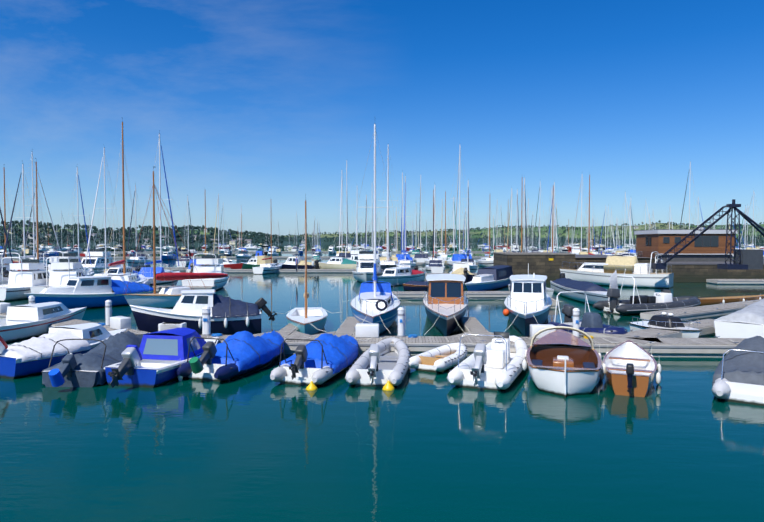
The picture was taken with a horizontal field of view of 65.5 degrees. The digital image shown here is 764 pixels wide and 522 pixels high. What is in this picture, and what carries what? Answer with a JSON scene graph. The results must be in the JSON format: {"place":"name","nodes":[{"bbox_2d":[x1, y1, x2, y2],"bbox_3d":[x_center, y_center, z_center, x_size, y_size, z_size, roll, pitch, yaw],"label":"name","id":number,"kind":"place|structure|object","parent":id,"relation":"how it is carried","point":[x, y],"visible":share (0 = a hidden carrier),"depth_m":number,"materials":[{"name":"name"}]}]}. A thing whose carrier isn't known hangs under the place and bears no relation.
{"place":"outdoors","nodes":[
{"label":"outdoors","id":0,"kind":"place"},
{"bbox_2d":[0,226,291,244],"bbox_3d":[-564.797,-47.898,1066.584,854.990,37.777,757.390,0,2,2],"label":"headland","id":1,"kind":"structure","parent":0,"point":[92,242],"depth_m":978.16,"materials":[{"name":"green plant"}]},
{"bbox_2d":[0,220,283,244],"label":"headland trees","id":2,"kind":"object","parent":1,"relation":"on","point":[255,235],"visible":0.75,"depth_m":995.07,"materials":[{"name":"green plant"}]},
{"bbox_2d":[0,226,637,244],"bbox_3d":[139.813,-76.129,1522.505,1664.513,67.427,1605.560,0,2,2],"label":"headland houses","id":3,"kind":"structure","parent":0,"point":[249,241],"depth_m":956.32,"materials":[{"name":"grey"}]},
{"bbox_2d":[0,244,763,521],"bbox_3d":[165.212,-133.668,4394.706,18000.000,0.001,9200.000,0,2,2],"label":"water","id":4,"kind":"structure","parent":0,"point":[680,442],"depth_m":12.25,"materials":[{"name":"teal liquid"}]},
{"bbox_2d":[0,253,19,274],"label":"cruiser","id":5,"kind":"object","parent":4,"relation":"on","point":[6,262],"visible":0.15,"depth_m":55.00,"materials":[{"name":"white plastic"}]},
{"bbox_2d":[0,167,20,270],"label":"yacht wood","id":6,"kind":"object","parent":4,"relation":"on","point":[5,218],"visible":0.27,"depth_m":56.88,"materials":[{"name":"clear glass"}]},
{"bbox_2d":[0,164,47,284],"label":"white yacht","id":7,"kind":"object","parent":4,"relation":"on","point":[5,281],"visible":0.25,"depth_m":50.81,"materials":[{"name":"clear glass"}]},
{"bbox_2d":[0,257,49,301],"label":"cruiser","id":8,"kind":"object","parent":4,"relation":"on","point":[27,277],"visible":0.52,"depth_m":44.18,"materials":[{"name":"white plastic"}]},
{"bbox_2d":[0,158,54,285],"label":"yacht wood","id":9,"kind":"object","parent":4,"relation":"on","point":[35,224],"visible":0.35,"depth_m":48.17,"materials":[{"name":"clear glass"}]},
{"bbox_2d":[2,151,60,269],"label":"sailboat","id":10,"kind":"object","parent":4,"relation":"on","point":[33,256],"visible":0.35,"depth_m":73.55,"materials":[{"name":"white metal"}]},
{"bbox_2d":[23,185,50,264],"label":"white yacht","id":11,"kind":"object","parent":4,"relation":"on","point":[45,258],"visible":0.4,"depth_m":98.33,"materials":[{"name":"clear glass"}]},
{"bbox_2d":[0,302,86,342],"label":"motorboat","id":12,"kind":"object","parent":4,"relation":"on","point":[19,322],"visible":0.92,"depth_m":26.44,"materials":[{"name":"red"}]},
{"bbox_2d":[30,257,89,292],"bbox_3d":[-24.484,1.257,46.686,2.633,3.322,7.988,0,2,-5],"label":"cruiser","id":13,"kind":"object","parent":4,"relation":"on","point":[58,278],"visible":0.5,"depth_m":45.31,"materials":[{"name":"white plastic"}]},
{"bbox_2d":[43,251,93,275],"bbox_3d":[-28.897,0.862,54.875,2.888,3.643,8.762,0,2,3],"label":"cruiser","id":14,"kind":"object","parent":4,"relation":"on","point":[62,254],"visible":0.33,"depth_m":53.65,"materials":[{"name":"white plastic"}]},
{"bbox_2d":[0,323,145,378],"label":"covered boat","id":15,"kind":"object","parent":4,"relation":"on","point":[29,357],"visible":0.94,"depth_m":19.17,"materials":[{"name":"white fabric"}]},
{"bbox_2d":[0,295,150,335],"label":"walkway","id":16,"kind":"structure","parent":4,"relation":"on","point":[117,323],"depth_m":26.01,"materials":[{"name":"concrete"}]},
{"bbox_2d":[66,164,92,272],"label":"white yacht","id":17,"kind":"object","parent":4,"relation":"on","point":[86,269],"visible":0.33,"depth_m":65.17,"materials":[{"name":"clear glass"}]},
{"bbox_2d":[24,276,152,308],"bbox_3d":[-18.419,2.079,38.281,2.513,2.236,8.919,1,2,31],"label":"motorboat","id":18,"kind":"object","parent":4,"relation":"on","point":[88,292],"visible":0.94,"depth_m":37.15,"materials":[{"name":"clear plastic"}]},
{"bbox_2d":[42,330,148,386],"bbox_3d":[-8.890,3.007,19.660,1.891,1.548,7.049,0,2,1],"label":"covered boat","id":19,"kind":"object","parent":4,"relation":"on","point":[87,369],"visible":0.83,"depth_m":17.30,"materials":[{"name":"fabric"}]},
{"bbox_2d":[84,147,122,275],"bbox_3d":[-25.430,-3.990,54.784,2.837,13.314,9.212,0,2,-1],"label":"sailboat","id":20,"kind":"object","parent":4,"relation":"on","point":[105,271],"visible":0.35,"depth_m":54.44,"materials":[{"name":"white metal"}]},
{"bbox_2d":[81,247,126,275],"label":"cruiser","id":21,"kind":"object","parent":4,"relation":"on","point":[99,263],"visible":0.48,"depth_m":73.14,"materials":[{"name":"white plastic"}]},
{"bbox_2d":[101,266,140,274],"bbox_3d":[-24.589,1.585,56.029,2.168,2.124,7.511,0,2,7],"label":"cruiser","id":22,"kind":"object","parent":4,"relation":"on","point":[115,270],"visible":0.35,"depth_m":55.05,"materials":[{"name":"white plastic"}]},
{"bbox_2d":[102,119,145,283],"bbox_3d":[-19.980,-4.009,45.805,3.296,14.075,10.700,0,2,-8],"label":"yacht wood","id":23,"kind":"object","parent":4,"relation":"on","point":[135,277],"visible":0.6,"depth_m":45.88,"materials":[{"name":"white plastic"}]},
{"bbox_2d":[126,183,151,266],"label":"white yacht","id":24,"kind":"object","parent":4,"relation":"on","point":[136,261],"visible":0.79,"depth_m":100.49,"materials":[{"name":"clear glass"}]},
{"bbox_2d":[137,130,179,285],"bbox_3d":[-20.346,-4.612,54.322,3.124,14.685,10.143,0,2,1],"label":"white yacht","id":25,"kind":"object","parent":4,"relation":"on","point":[148,273],"visible":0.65,"depth_m":54.32,"materials":[{"name":"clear glass"}]},
{"bbox_2d":[104,327,224,387],"bbox_3d":[-6.648,3.006,19.527,2.035,1.557,6.945,0,2,12],"label":"motorboat","id":26,"kind":"object","parent":4,"relation":"on","point":[158,358],"visible":0.77,"depth_m":18.42,"materials":[{"name":"fabric"}]},
{"bbox_2d":[162,252,176,259],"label":"cruiser","id":27,"kind":"object","parent":4,"relation":"on","point":[165,256],"visible":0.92,"depth_m":140.86,"materials":[{"name":"white plastic"}]},
{"bbox_2d":[122,171,227,308],"bbox_3d":[-13.187,-1.352,38.584,2.565,9.175,7.710,1,2,38],"label":"sailboat","id":28,"kind":"object","parent":4,"relation":"on","point":[166,298],"visible":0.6,"depth_m":37.23,"materials":[{"name":"blue plastic"}]},
{"bbox_2d":[150,286,216,292],"bbox_3d":[-25.323,2.462,49.335,22.637,0.677,1.654,0,2,-2],"label":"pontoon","id":29,"kind":"object","parent":4,"relation":"on","point":[158,289],"visible":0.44,"depth_m":48.85,"materials":[{"name":"concrete"}]},
{"bbox_2d":[176,196,194,266],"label":"sailboat","id":30,"kind":"object","parent":4,"relation":"on","point":[186,260],"visible":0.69,"depth_m":99.44,"materials":[{"name":"clear plastic"}]},
{"bbox_2d":[130,289,276,334],"bbox_3d":[-7.835,2.428,26.448,6.310,2.279,2.305,0,2,-15],"label":"motorboat","id":31,"kind":"object","parent":4,"relation":"on","point":[229,316],"visible":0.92,"depth_m":25.74,"materials":[{"name":"white plastic"}]},
{"bbox_2d":[182,253,228,289],"bbox_3d":[-15.648,0.963,54.720,3.188,3.419,9.672,0,2,-2],"label":"cruiser","id":32,"kind":"object","parent":4,"relation":"on","point":[213,266],"visible":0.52,"depth_m":52.95,"materials":[{"name":"white plastic"}]},
{"bbox_2d":[212,194,226,258],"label":"sailboat","id":33,"kind":"object","parent":4,"relation":"on","point":[218,231],"visible":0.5,"depth_m":100.09,"materials":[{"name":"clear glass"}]},
{"bbox_2d":[206,258,242,268],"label":"cruiser","id":34,"kind":"object","parent":4,"relation":"on","point":[228,263],"visible":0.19,"depth_m":85.76,"materials":[{"name":"white plastic"}]},
{"bbox_2d":[219,208,231,253],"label":"sailboat","id":35,"kind":"object","parent":4,"relation":"on","point":[222,250],"visible":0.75,"depth_m":214.75,"materials":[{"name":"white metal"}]},
{"bbox_2d":[237,205,247,253],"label":"white yacht","id":36,"kind":"object","parent":4,"relation":"on","point":[240,251],"visible":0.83,"depth_m":213.48,"materials":[{"name":"clear plastic"}]},
{"bbox_2d":[176,331,310,381],"bbox_3d":[-4.553,3.003,20.035,1.946,1.472,5.983,1,2,18],"label":"inflatable boat","id":37,"kind":"object","parent":4,"relation":"on","point":[234,355],"visible":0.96,"depth_m":18.39,"materials":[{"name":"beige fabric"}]},
{"bbox_2d":[236,214,251,259],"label":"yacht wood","id":38,"kind":"object","parent":4,"relation":"on","point":[242,256],"visible":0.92,"depth_m":140.67,"materials":[{"name":"white"}]},
{"bbox_2d":[240,256,277,268],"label":"cruiser","id":39,"kind":"object","parent":4,"relation":"on","point":[254,262],"visible":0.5,"depth_m":85.78,"materials":[{"name":"beige plastic"}]},
{"bbox_2d":[253,208,282,273],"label":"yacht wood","id":40,"kind":"object","parent":4,"relation":"on","point":[268,268],"visible":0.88,"depth_m":79.19,"materials":[{"name":"white"}]},
{"bbox_2d":[253,321,308,334],"bbox_3d":[-3.916,3.158,26.099,2.500,0.742,5.150,0,2,2],"label":"finger","id":41,"kind":"object","parent":4,"relation":"on","point":[288,328],"visible":0.27,"depth_m":24.47},
{"bbox_2d":[225,269,354,272],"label":"pontoon","id":42,"kind":"object","parent":4,"relation":"on","point":[294,270],"visible":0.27,"depth_m":80.38,"materials":[{"name":"concrete"}]},
{"bbox_2d":[273,257,320,268],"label":"cruiser","id":43,"kind":"object","parent":4,"relation":"on","point":[289,263],"visible":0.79,"depth_m":85.58,"materials":[{"name":"white plastic"}]},
{"bbox_2d":[279,200,338,334],"bbox_3d":[-3.540,0.245,27.776,3.562,6.660,7.955,0,2,-6],"label":"sailboat","id":44,"kind":"object","parent":4,"relation":"on","point":[315,318],"visible":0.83,"depth_m":27.21,"materials":[{"name":"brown wood"}]},
{"bbox_2d":[19,251,600,252],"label":"pontoon","id":45,"kind":"object","parent":4,"relation":"on","point":[290,251],"depth_m":240.58,"materials":[{"name":"concrete"}]},
{"bbox_2d":[1,256,636,258],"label":"pontoon","id":46,"kind":"object","parent":4,"relation":"on","point":[254,257],"depth_m":154.31,"materials":[{"name":"concrete"}]},
{"bbox_2d":[270,333,373,390],"bbox_3d":[-1.809,2.993,19.748,1.844,1.510,6.242,0,2,14],"label":"boat","id":47,"kind":"object","parent":4,"relation":"on","point":[321,359],"visible":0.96,"depth_m":17.79,"materials":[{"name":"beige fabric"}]},
{"bbox_2d":[312,317,359,335],"bbox_3d":[-1.432,3.145,26.501,2.600,0.742,6.150,0,2,2],"label":"finger","id":48,"kind":"object","parent":4,"relation":"on","point":[347,326],"visible":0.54,"depth_m":25.17},
{"bbox_2d":[318,257,363,268],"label":"cruiser","id":49,"kind":"object","parent":4,"relation":"on","point":[338,263],"visible":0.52,"depth_m":85.83,"materials":[{"name":"white plastic"}]},
{"bbox_2d":[332,178,351,256],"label":"sailboat","id":50,"kind":"object","parent":4,"relation":"on","point":[338,252],"visible":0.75,"depth_m":116.31,"materials":[{"name":"white metal"}]},
{"bbox_2d":[336,160,355,259],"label":"sailboat","id":51,"kind":"object","parent":4,"relation":"on","point":[348,255],"visible":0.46,"depth_m":116.95,"materials":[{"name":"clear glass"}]},
{"bbox_2d":[345,246,377,260],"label":"cruiser","id":52,"kind":"object","parent":4,"relation":"on","point":[354,257],"visible":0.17,"depth_m":86.71,"materials":[{"name":"white plastic"}]},
{"bbox_2d":[360,195,372,249],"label":"sailboat","id":53,"kind":"object","parent":4,"relation":"on","point":[366,238],"visible":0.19,"depth_m":99.23,"materials":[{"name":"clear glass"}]},
{"bbox_2d":[352,249,383,282],"bbox_3d":[-1.490,0.570,63.021,3.477,3.728,10.545,0,2,0],"label":"cruiser","id":54,"kind":"object","parent":4,"relation":"on","point":[366,269],"visible":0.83,"depth_m":61.71,"materials":[{"name":"white plastic"}]},
{"bbox_2d":[343,124,409,334],"bbox_3d":[-0.354,-1.869,30.226,4.260,10.732,13.753,0,2,0],"label":"sailboat","id":55,"kind":"object","parent":4,"relation":"on","point":[373,301],"visible":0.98,"depth_m":29.79,"materials":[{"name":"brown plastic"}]},
{"bbox_2d":[345,336,411,390],"bbox_3d":[0.109,3.038,19.769,1.724,1.418,6.812,0,2,7],"label":"inflatable dinghy","id":56,"kind":"object","parent":4,"relation":"on","point":[379,364],"visible":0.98,"depth_m":17.28,"materials":[{"name":"beige rubber"}]},
{"bbox_2d":[376,144,401,269],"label":"sailboat","id":57,"kind":"object","parent":4,"relation":"on","point":[385,263],"visible":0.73,"depth_m":77.45,"materials":[{"name":"white plastic"}]},
{"bbox_2d":[377,265,424,285],"bbox_3d":[1.717,1.587,58.940,2.497,1.924,12.111,1,2,22],"label":"motorboat","id":58,"kind":"object","parent":4,"relation":"on","point":[402,275],"visible":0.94,"depth_m":57.20,"materials":[{"name":"clear plastic"}]},
{"bbox_2d":[393,170,413,261],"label":"white yacht","id":59,"kind":"object","parent":4,"relation":"on","point":[402,251],"visible":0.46,"depth_m":98.97,"materials":[{"name":"clear plastic"}]},
{"bbox_2d":[396,176,415,269],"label":"white yacht","id":60,"kind":"object","parent":4,"relation":"on","point":[406,260],"visible":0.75,"depth_m":86.73,"materials":[{"name":"clear plastic"}]},
{"bbox_2d":[403,280,426,290],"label":"boat","id":61,"kind":"object","parent":4,"relation":"on","point":[415,285],"visible":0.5,"depth_m":49.72,"materials":[{"name":"blue wood"}]},
{"bbox_2d":[410,212,421,256],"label":"sailboat","id":62,"kind":"object","parent":4,"relation":"on","point":[415,251],"visible":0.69,"depth_m":140.39,"materials":[{"name":"white plastic"}]},
{"bbox_2d":[412,183,428,261],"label":"sailboat","id":63,"kind":"object","parent":4,"relation":"on","point":[420,257],"visible":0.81,"depth_m":119.02,"materials":[{"name":"white plastic"}]},
{"bbox_2d":[425,185,444,272],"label":"white yacht","id":64,"kind":"object","parent":4,"relation":"on","point":[434,266],"visible":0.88,"depth_m":77.37,"materials":[{"name":"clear plastic"}]},
{"bbox_2d":[425,188,444,265],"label":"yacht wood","id":65,"kind":"object","parent":4,"relation":"on","point":[428,260],"visible":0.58,"depth_m":98.75,"materials":[{"name":"white"}]},
{"bbox_2d":[136,306,746,356],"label":"walkway","id":66,"kind":"structure","parent":4,"relation":"on","point":[680,347],"depth_m":22.10,"materials":[{"name":"weathered timber planks"}]},
{"bbox_2d":[437,192,452,259],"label":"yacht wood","id":67,"kind":"object","parent":4,"relation":"on","point":[443,255],"visible":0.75,"depth_m":118.10,"materials":[{"name":"white wood"}]},
{"bbox_2d":[415,274,476,335],"bbox_3d":[3.315,2.177,30.903,4.060,2.502,15.911,0,2,6],"label":"cabin boat","id":68,"kind":"object","parent":4,"relation":"on","point":[445,301],"visible":0.98,"depth_m":30.25,"materials":[{"name":"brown wood"}]},
{"bbox_2d":[409,339,490,372],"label":"tender boat","id":69,"kind":"object","parent":4,"relation":"on","point":[440,359],"visible":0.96,"depth_m":19.33,"materials":[{"name":"white rubber"}]},
{"bbox_2d":[392,291,509,298],"bbox_3d":[4.419,2.629,44.013,10.625,0.677,1.454,0,2,-2],"label":"pontoon","id":70,"kind":"object","parent":4,"relation":"on","point":[469,294],"depth_m":43.42,"materials":[{"name":"concrete"}]},
{"bbox_2d":[444,197,457,266],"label":"sailboat","id":71,"kind":"object","parent":4,"relation":"on","point":[449,256],"visible":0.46,"depth_m":99.49,"materials":[{"name":"white plastic"}]},
{"bbox_2d":[447,148,476,268],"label":"white yacht","id":72,"kind":"object","parent":4,"relation":"on","point":[453,259],"visible":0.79,"depth_m":93.86,"materials":[{"name":"clear plastic"}]},
{"bbox_2d":[449,263,474,283],"bbox_3d":[8.208,1.310,62.461,2.266,2.215,7.705,0,2,-2],"label":"cruiser","id":73,"kind":"object","parent":4,"relation":"on","point":[461,268],"visible":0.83,"depth_m":60.95,"materials":[{"name":"white plastic"}]},
{"bbox_2d":[458,180,477,272],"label":"white yacht","id":74,"kind":"object","parent":4,"relation":"on","point":[472,268],"visible":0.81,"depth_m":78.61,"materials":[{"name":"clear plastic"}]},
{"bbox_2d":[453,317,509,336],"bbox_3d":[4.072,3.152,26.284,2.600,0.742,6.150,0,2,2],"label":"finger","id":75,"kind":"object","parent":4,"relation":"on","point":[471,325],"visible":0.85,"depth_m":25.62},
{"bbox_2d":[477,204,495,266],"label":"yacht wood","id":76,"kind":"object","parent":4,"relation":"on","point":[485,262],"visible":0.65,"depth_m":99.36,"materials":[{"name":"white plastic"}]},
{"bbox_2d":[447,332,530,390],"bbox_3d":[3.884,2.910,19.691,1.876,1.680,7.634,1,2,22],"label":"inflatable boat","id":77,"kind":"object","parent":4,"relation":"on","point":[495,364],"visible":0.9,"depth_m":17.17,"materials":[{"name":"beige rubber"}]},
{"bbox_2d":[465,265,512,290],"bbox_3d":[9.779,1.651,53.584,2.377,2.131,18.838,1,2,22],"label":"motorboat","id":78,"kind":"object","parent":4,"relation":"on","point":[490,278],"visible":0.85,"depth_m":51.77,"materials":[{"name":"blue fabric"}]},
{"bbox_2d":[504,188,518,251],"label":"sailboat","id":79,"kind":"object","parent":4,"relation":"on","point":[511,222],"visible":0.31,"depth_m":99.65,"materials":[{"name":"clear plastic"}]},
{"bbox_2d":[510,189,523,251],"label":"sailboat","id":80,"kind":"object","parent":4,"relation":"on","point":[518,222],"visible":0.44,"depth_m":118.99,"materials":[{"name":"clear plastic"}]},
{"bbox_2d":[515,177,532,251],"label":"sailboat","id":81,"kind":"object","parent":4,"relation":"on","point":[525,202],"visible":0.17,"depth_m":78.80,"materials":[{"name":"clear plastic"}]},
{"bbox_2d":[495,263,560,336],"bbox_3d":[7.424,1.818,30.297,4.060,3.258,14.891,0,2,15],"label":"cabin boat","id":82,"kind":"object","parent":4,"relation":"on","point":[527,301],"visible":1,"depth_m":29.41,"materials":[{"name":"white plastic"}]},
{"bbox_2d":[543,192,557,251],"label":"sailboat","id":83,"kind":"object","parent":4,"relation":"on","point":[551,230],"visible":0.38,"depth_m":141.91,"materials":[{"name":"white plastic"}]},
{"bbox_2d":[546,182,562,251],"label":"sailboat","id":84,"kind":"object","parent":4,"relation":"on","point":[553,221],"visible":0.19,"depth_m":99.50,"materials":[{"name":"clear plastic"}]},
{"bbox_2d":[522,326,605,397],"bbox_3d":[5.911,2.970,19.528,2.405,1.732,7.658,0,2,15],"label":"motorboat","id":85,"kind":"object","parent":4,"relation":"on","point":[559,367],"visible":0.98,"depth_m":17.94,"materials":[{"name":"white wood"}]},
{"bbox_2d":[571,177,592,253],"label":"sailboat","id":86,"kind":"object","parent":4,"relation":"on","point":[581,225],"visible":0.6,"depth_m":120.43,"materials":[{"name":"white plastic"}]},
{"bbox_2d":[550,273,618,304],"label":"covered boat","id":87,"kind":"object","parent":4,"relation":"on","point":[595,293],"visible":0.94,"depth_m":41.33,"materials":[{"name":"blue fabric"}]},
{"bbox_2d":[547,291,627,336],"bbox_3d":[8.992,2.489,25.641,2.129,2.147,4.145,-1,2,-18],"label":"inflatable boat","id":88,"kind":"object","parent":4,"relation":"on","point":[590,321],"visible":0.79,"depth_m":25.38,"materials":[{"name":"blue rubber"}]},
{"bbox_2d":[579,175,599,254],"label":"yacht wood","id":89,"kind":"object","parent":4,"relation":"on","point":[589,223],"visible":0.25,"depth_m":79.61,"materials":[{"name":"brown wood"}]},
{"bbox_2d":[560,251,673,288],"bbox_3d":[21.970,0.824,57.266,10.790,3.553,3.731,1,2,35],"label":"motor yacht","id":90,"kind":"object","parent":4,"relation":"on","point":[643,275],"visible":0.94,"depth_m":55.37,"materials":[{"name":"white plastic"}]},
{"bbox_2d":[613,192,633,255],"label":"sailboat","id":91,"kind":"object","parent":4,"relation":"on","point":[619,253],"visible":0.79,"depth_m":143.30,"materials":[{"name":"white plastic"}]},
{"bbox_2d":[493,252,763,283],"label":"stone quay","id":92,"kind":"structure","parent":4,"relation":"in","point":[549,265],"depth_m":61.10,"materials":[{"name":"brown stone"}]},
{"bbox_2d":[651,199,763,269],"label":"crane","id":93,"kind":"object","parent":92,"relation":"on","point":[745,259],"visible":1,"depth_m":48.33,"materials":[{"name":"metal"}]},
{"bbox_2d":[622,204,636,255],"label":"sailboat","id":94,"kind":"object","parent":4,"relation":"on","point":[626,254],"visible":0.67,"depth_m":118.77,"materials":[{"name":"clear plastic"}]},
{"bbox_2d":[600,339,661,396],"bbox_3d":[7.829,3.197,18.813,1.827,1.081,6.715,1,2,22],"label":"motorboat","id":95,"kind":"object","parent":4,"relation":"on","point":[631,368],"visible":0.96,"depth_m":17.68,"materials":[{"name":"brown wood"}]},
{"bbox_2d":[593,269,700,314],"bbox_3d":[16.165,1.867,35.428,6.841,2.868,2.736,-1,2,-18],"label":"inflatable boat","id":96,"kind":"object","parent":4,"relation":"on","point":[663,299],"visible":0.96,"depth_m":34.68,"materials":[{"name":"black rubber"}]},
{"bbox_2d":[584,319,715,342],"bbox_3d":[12.725,3.173,25.599,8.650,0.742,3.300,-1,2,-37],"label":"finger","id":97,"kind":"object","parent":4,"relation":"on","point":[705,326],"visible":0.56,"depth_m":24.32,"materials":[{"name":"weathered timber planks"}]},
{"bbox_2d":[629,312,701,337],"bbox_3d":[12.400,2.918,25.547,1.778,1.356,3.236,-1,2,-18],"label":"motorboat","id":98,"kind":"object","parent":4,"relation":"on","point":[664,321],"visible":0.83,"depth_m":25.30,"materials":[{"name":"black plastic"}]},
{"bbox_2d":[680,162,698,228],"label":"sailboat","id":99,"kind":"object","parent":4,"relation":"on","point":[689,202],"visible":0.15,"depth_m":121.22,"materials":[{"name":"white plastic"}]},
{"bbox_2d":[640,299,761,321],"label":"walkway","id":100,"kind":"structure","parent":4,"relation":"on","point":[714,311],"depth_m":32.08,"materials":[{"name":"weathered timber planks"}]},
{"bbox_2d":[698,294,763,305],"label":"rowboat","id":101,"kind":"object","parent":4,"relation":"on","point":[704,301],"visible":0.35,"depth_m":39.59,"materials":[{"name":"brown wood"}]},
{"bbox_2d":[706,279,763,284],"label":"boat","id":102,"kind":"object","parent":4,"relation":"on","point":[740,281],"visible":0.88,"depth_m":58.42,"materials":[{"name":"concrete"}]},
{"bbox_2d":[712,336,763,405],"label":"covered boat","id":103,"kind":"object","parent":4,"relation":"on","point":[738,376],"visible":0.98,"depth_m":15.91,"materials":[{"name":"beige fabric"}]},
{"bbox_2d":[713,299,763,337],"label":"covered boat","id":104,"kind":"object","parent":4,"relation":"on","point":[747,321],"visible":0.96,"depth_m":24.53,"materials":[{"name":"fabric"}]},
{"bbox_2d":[0,0,763,235],"label":"sky","id":105,"kind":"structure","parent":0,"point":[260,106],"materials":[{"name":"blue"}]},
{"bbox_2d":[280,223,763,243],"bbox_3d":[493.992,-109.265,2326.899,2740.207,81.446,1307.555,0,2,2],"label":"hill","id":106,"kind":"structure","parent":0,"point":[499,235],"depth_m":2275.52,"materials":[{"name":"green plant"}]},
{"bbox_2d":[262,220,763,243],"bbox_3d":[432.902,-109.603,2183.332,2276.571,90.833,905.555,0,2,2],"label":"hill trees","id":107,"kind":"object","parent":106,"relation":"on","point":[502,227],"visible":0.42,"depth_m":2249.57,"materials":[{"name":"green plant"}]},
{"bbox_2d":[634,227,737,261],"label":"building","id":108,"kind":"structure","parent":0,"point":[708,245],"depth_m":67.22,"materials":[{"name":"brown wood"}]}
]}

